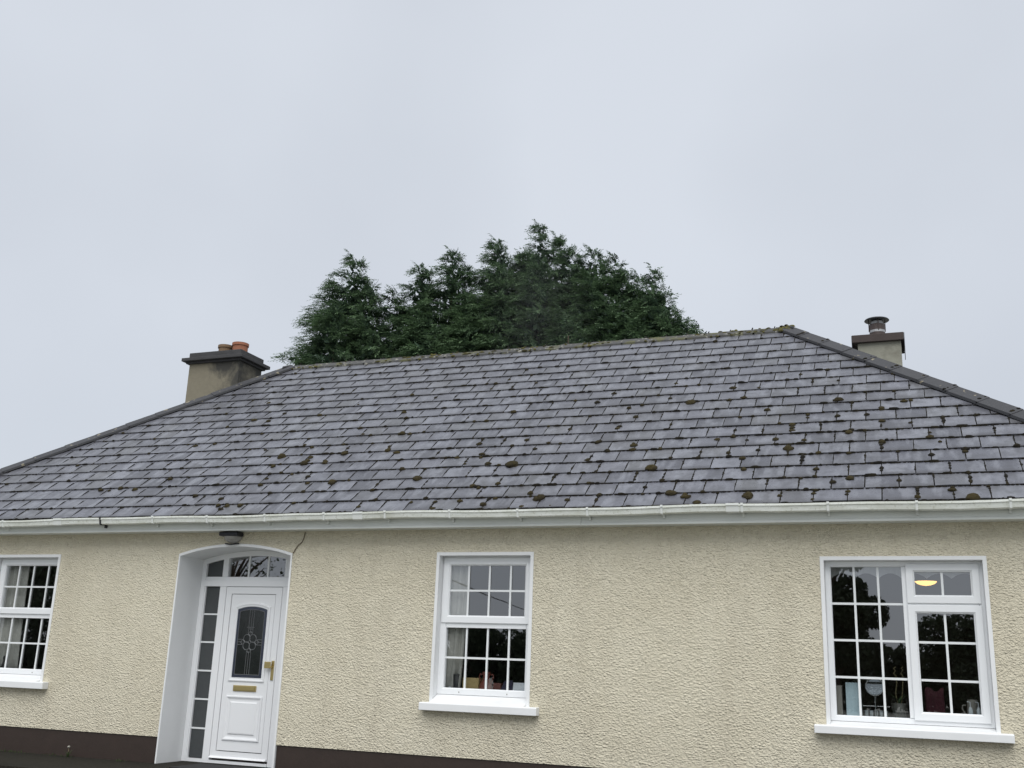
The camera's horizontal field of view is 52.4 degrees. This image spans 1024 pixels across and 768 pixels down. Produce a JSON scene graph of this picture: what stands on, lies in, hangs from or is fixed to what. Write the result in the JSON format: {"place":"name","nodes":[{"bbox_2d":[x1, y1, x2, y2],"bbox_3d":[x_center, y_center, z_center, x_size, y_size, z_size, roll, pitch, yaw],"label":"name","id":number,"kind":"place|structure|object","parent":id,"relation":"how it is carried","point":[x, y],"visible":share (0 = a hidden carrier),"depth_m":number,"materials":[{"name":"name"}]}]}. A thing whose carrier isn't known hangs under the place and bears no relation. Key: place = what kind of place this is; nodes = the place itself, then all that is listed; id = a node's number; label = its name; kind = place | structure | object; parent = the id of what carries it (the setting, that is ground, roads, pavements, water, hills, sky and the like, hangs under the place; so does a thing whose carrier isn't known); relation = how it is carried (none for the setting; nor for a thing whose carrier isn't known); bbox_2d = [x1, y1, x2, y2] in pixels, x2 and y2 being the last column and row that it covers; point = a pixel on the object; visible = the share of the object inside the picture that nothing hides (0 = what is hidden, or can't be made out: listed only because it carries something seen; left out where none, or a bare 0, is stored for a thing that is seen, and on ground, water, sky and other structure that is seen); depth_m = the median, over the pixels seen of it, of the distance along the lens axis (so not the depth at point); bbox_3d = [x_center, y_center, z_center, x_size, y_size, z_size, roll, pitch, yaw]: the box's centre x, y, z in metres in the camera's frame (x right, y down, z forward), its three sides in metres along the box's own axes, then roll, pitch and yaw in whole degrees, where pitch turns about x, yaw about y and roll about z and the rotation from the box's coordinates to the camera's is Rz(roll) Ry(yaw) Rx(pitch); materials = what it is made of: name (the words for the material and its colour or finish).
{"place":"outdoors","nodes":[
{"label":"outdoors","id":0,"kind":"place"},
{"bbox_2d":[0,656,7,667],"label":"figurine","id":1,"kind":"object","parent":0,"point":[3,663],"visible":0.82,"depth_m":13.07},
{"bbox_2d":[0,751,267,767],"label":"path","id":2,"kind":"structure","parent":0,"point":[9,759],"depth_m":11.58,"materials":[{"name":"concrete"}]},
{"bbox_2d":[169,763,251,767],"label":"doormat","id":3,"kind":"object","parent":2,"relation":"on","point":[200,765],"visible":1,"depth_m":11.48,"materials":[{"name":"rubber"}]},
{"bbox_2d":[501,680,513,689],"bbox_3d":[-0.038,3.146,10.744,0.135,0.169,0.108,-4,-16,21],"label":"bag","id":4,"kind":"object","parent":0,"point":[511,682],"visible":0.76,"depth_m":10.72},
{"bbox_2d":[0,0,1023,468],"label":"sky","id":5,"kind":"structure","parent":0,"point":[179,178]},
{"bbox_2d":[863,705,889,716],"bbox_3d":[3.344,3.004,9.543,0.235,0.109,0.128,-4,-16,21],"label":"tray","id":6,"kind":"object","parent":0,"point":[872,712],"visible":0.62,"depth_m":9.54,"materials":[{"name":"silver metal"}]},
{"bbox_2d":[924,687,945,712],"bbox_3d":[3.836,2.899,9.435,0.171,0.290,0.034,-4,-16,21],"label":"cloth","id":7,"kind":"object","parent":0,"point":[934,701],"visible":0.7,"depth_m":9.44,"materials":[{"name":"red fabric"}]},
{"label":"ground","id":8,"kind":"structure","parent":0,"visible":0},
{"bbox_2d":[270,249,410,365],"bbox_3d":[-5.674,2.413,32.512,5.392,14.641,4.778,-4,-16,21],"label":"cypress tree","id":9,"kind":"object","parent":8,"relation":"on","point":[345,328],"visible":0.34,"depth_m":33.46,"materials":[{"name":"green plant"}]},
{"bbox_2d":[373,262,450,358],"bbox_3d":[-3.461,2.622,32.176,4.254,14.218,4.350,-4,-16,21],"label":"cypress tree","id":10,"kind":"object","parent":8,"relation":"on","point":[421,287],"visible":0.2,"depth_m":33.35,"materials":[{"name":"green plant"}]},
{"bbox_2d":[390,245,491,357],"bbox_3d":[-2.194,2.392,32.362,4.774,14.850,4.513,-4,-16,21],"label":"cypress tree","id":11,"kind":"object","parent":8,"relation":"on","point":[456,281],"visible":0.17,"depth_m":33.35,"materials":[{"name":"green plant"}]},
{"bbox_2d":[424,235,546,353],"bbox_3d":[-0.913,2.145,32.134,4.686,15.296,5.322,-4,-16,21],"label":"cypress tree","id":12,"kind":"object","parent":8,"relation":"on","point":[487,278],"visible":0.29,"depth_m":32.74,"materials":[{"name":"green plant"}]},
{"bbox_2d":[0,316,1023,767],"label":"bungalow","id":13,"kind":"object","parent":8,"relation":"on","point":[650,542],"visible":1,"depth_m":11.38,"materials":[{"name":"beige paint"}]},
{"bbox_2d":[0,566,29,667],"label":"curtain","id":14,"kind":"object","parent":13,"relation":"hanging from","point":[14,649],"visible":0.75,"depth_m":13.24,"materials":[{"name":"fabric"}]},
{"bbox_2d":[0,554,61,688],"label":"window","id":15,"kind":"structure","parent":13,"relation":"in","point":[19,677],"depth_m":13.03,"materials":[{"name":"white paint"}]},
{"bbox_2d":[154,544,292,767],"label":"door","id":16,"kind":"structure","parent":13,"relation":"in","point":[223,678],"depth_m":12.19,"materials":[{"name":"white paint"}]},
{"bbox_2d":[219,532,242,544],"bbox_3d":[-3.261,1.792,12.074,0.255,0.146,0.131,-4,-16,21],"label":"wall lamp","id":17,"kind":"object","parent":13,"relation":"attached to","point":[234,538],"visible":1,"depth_m":12.05,"materials":[{"name":"white glass"}]},
{"bbox_2d":[446,566,468,687],"bbox_3d":[-0.624,2.471,11.124,0.347,1.600,0.046,-4,-16,21],"label":"curtain","id":18,"kind":"object","parent":13,"relation":"hanging from","point":[456,641],"visible":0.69,"depth_m":11.07,"materials":[{"name":"fabric"}]},
{"bbox_2d":[453,674,462,687],"bbox_3d":[-0.573,3.158,10.935,0.112,0.210,0.110,-4,-16,21],"label":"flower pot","id":19,"kind":"object","parent":13,"relation":"on","point":[455,680],"visible":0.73,"depth_m":10.90,"materials":[{"name":"grey"}]},
{"bbox_2d":[462,677,482,688],"bbox_3d":[-0.413,3.170,10.902,0.180,0.180,0.120,-4,-16,21],"label":"cardboard box","id":20,"kind":"object","parent":13,"relation":"on","point":[472,683],"visible":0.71,"depth_m":10.85,"materials":[{"name":"yellow cardboard"}]},
{"bbox_2d":[418,552,538,715],"bbox_3d":[-0.264,2.580,10.862,1.282,1.617,0.402,-4,-16,21],"label":"window","id":21,"kind":"structure","parent":13,"relation":"in","point":[441,697],"depth_m":10.85,"materials":[{"name":"white paint"}]},
{"bbox_2d":[479,672,493,688],"bbox_3d":[-0.269,3.121,10.826,0.150,0.245,0.152,7,-16,-19],"label":"jug","id":22,"kind":"object","parent":13,"relation":"on","point":[489,684],"visible":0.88,"depth_m":10.80,"materials":[{"name":"ceramic"}]},
{"bbox_2d":[493,683,502,689],"bbox_3d":[-0.144,3.170,10.785,0.085,0.137,0.080,-4,-16,21],"label":"box","id":23,"kind":"object","parent":13,"relation":"on","point":[497,686],"visible":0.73,"depth_m":10.76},
{"bbox_2d":[513,683,524,690],"bbox_3d":[0.073,3.135,10.650,0.140,0.150,0.034,-4,-16,21],"label":"card","id":24,"kind":"object","parent":13,"relation":"on","point":[518,686],"visible":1,"depth_m":10.67,"materials":[{"name":"white paper"}]},
{"bbox_2d":[836,685,843,714],"bbox_3d":[3.017,2.928,9.622,0.078,0.275,0.150,-4,-16,21],"label":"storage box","id":25,"kind":"object","parent":13,"relation":"on","point":[840,704],"visible":0.62,"depth_m":9.56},
{"bbox_2d":[845,682,862,715],"bbox_3d":[3.141,2.900,9.562,0.130,0.305,0.145,-4,-16,21],"label":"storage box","id":26,"kind":"object","parent":13,"relation":"on","point":[852,699],"visible":0.76,"depth_m":9.50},
{"bbox_2d":[865,679,882,715],"bbox_3d":[3.304,2.853,9.470,0.128,0.359,0.110,7,-16,-18],"label":"vanity mirror","id":27,"kind":"object","parent":13,"relation":"on","point":[874,687],"visible":0.94,"depth_m":9.49,"materials":[{"name":"silver metal"}]},
{"bbox_2d":[888,667,908,717],"bbox_3d":[3.508,2.794,9.418,0.260,0.460,0.180,2,-15,0],"label":"orchid","id":28,"kind":"object","parent":13,"relation":"on","point":[899,708],"visible":0.95,"depth_m":9.34,"materials":[{"name":"green plant"}]},
{"bbox_2d":[831,568,969,578],"bbox_3d":[3.635,1.720,9.710,1.330,0.197,0.020,-4,-16,21],"label":"net valance","id":29,"kind":"object","parent":13,"relation":"attached to","point":[871,571],"visible":0.27,"depth_m":9.78,"materials":[{"name":"grey fabric"}]},
{"bbox_2d":[814,556,1014,743],"bbox_3d":[3.564,2.362,9.412,1.627,1.575,0.402,-4,-16,21],"label":"window","id":30,"kind":"structure","parent":13,"relation":"in","point":[987,724],"depth_m":9.33,"materials":[{"name":"white paint"}]},
{"bbox_2d":[915,578,936,585],"bbox_3d":[4.469,1.978,11.271,0.224,0.409,0.224,-4,-16,21],"label":"ceiling lamp","id":31,"kind":"object","parent":13,"relation":"hanging from","point":[925,583],"visible":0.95,"depth_m":11.16,"materials":[{"name":"yellow glass"}]},
{"bbox_2d":[962,700,977,713],"bbox_3d":[4.080,2.903,9.239,0.132,0.195,0.103,7,-16,-16],"label":"plastic jug","id":32,"kind":"object","parent":13,"relation":"on","point":[974,705],"visible":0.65,"depth_m":9.22,"materials":[{"name":"grey plastic"}]},
{"bbox_2d":[967,701,972,713],"bbox_3d":[4.038,2.889,9.168,0.040,0.182,0.040,13,-18,-33],"label":"soap bottle","id":33,"kind":"object","parent":13,"relation":"on","point":[970,710],"visible":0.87,"depth_m":9.16,"materials":[{"name":"white plastic"}]},
{"bbox_2d":[975,702,980,714],"bbox_3d":[4.100,2.885,9.145,0.040,0.182,0.040,13,-18,-33],"label":"soap bottle","id":34,"kind":"object","parent":13,"relation":"on","point":[978,710],"visible":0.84,"depth_m":9.14,"materials":[{"name":"white plastic"}]},
{"bbox_2d":[462,219,587,350],"bbox_3d":[0.450,1.909,32.205,5.543,15.884,5.399,-4,-16,21],"label":"cypress tree","id":35,"kind":"object","parent":8,"relation":"on","point":[537,283],"visible":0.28,"depth_m":32.64,"materials":[{"name":"green plant"}]},
{"bbox_2d":[531,243,621,346],"bbox_3d":[1.801,2.272,30.921,4.430,14.603,5.574,-4,-16,21],"label":"cypress tree","id":36,"kind":"object","parent":8,"relation":"on","point":[568,325],"visible":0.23,"depth_m":31.86,"materials":[{"name":"green plant"}]},
{"bbox_2d":[570,250,648,341],"bbox_3d":[2.777,2.411,30.308,4.375,14.081,4.998,-4,-16,21],"label":"cypress tree","id":37,"kind":"object","parent":8,"relation":"on","point":[617,282],"visible":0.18,"depth_m":31.29,"materials":[{"name":"green plant"}]},
{"bbox_2d":[599,262,693,340],"bbox_3d":[3.718,2.503,29.169,4.257,13.371,4.873,-4,-16,21],"label":"cypress tree","id":38,"kind":"object","parent":8,"relation":"on","point":[651,302],"visible":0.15,"depth_m":30.43,"materials":[{"name":"green plant"}]},
{"bbox_2d":[641,311,706,337],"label":"cypress tree","id":39,"kind":"object","parent":8,"relation":"on","point":[666,327],"visible":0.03,"depth_m":29.62,"materials":[{"name":"green plant"}]}
]}

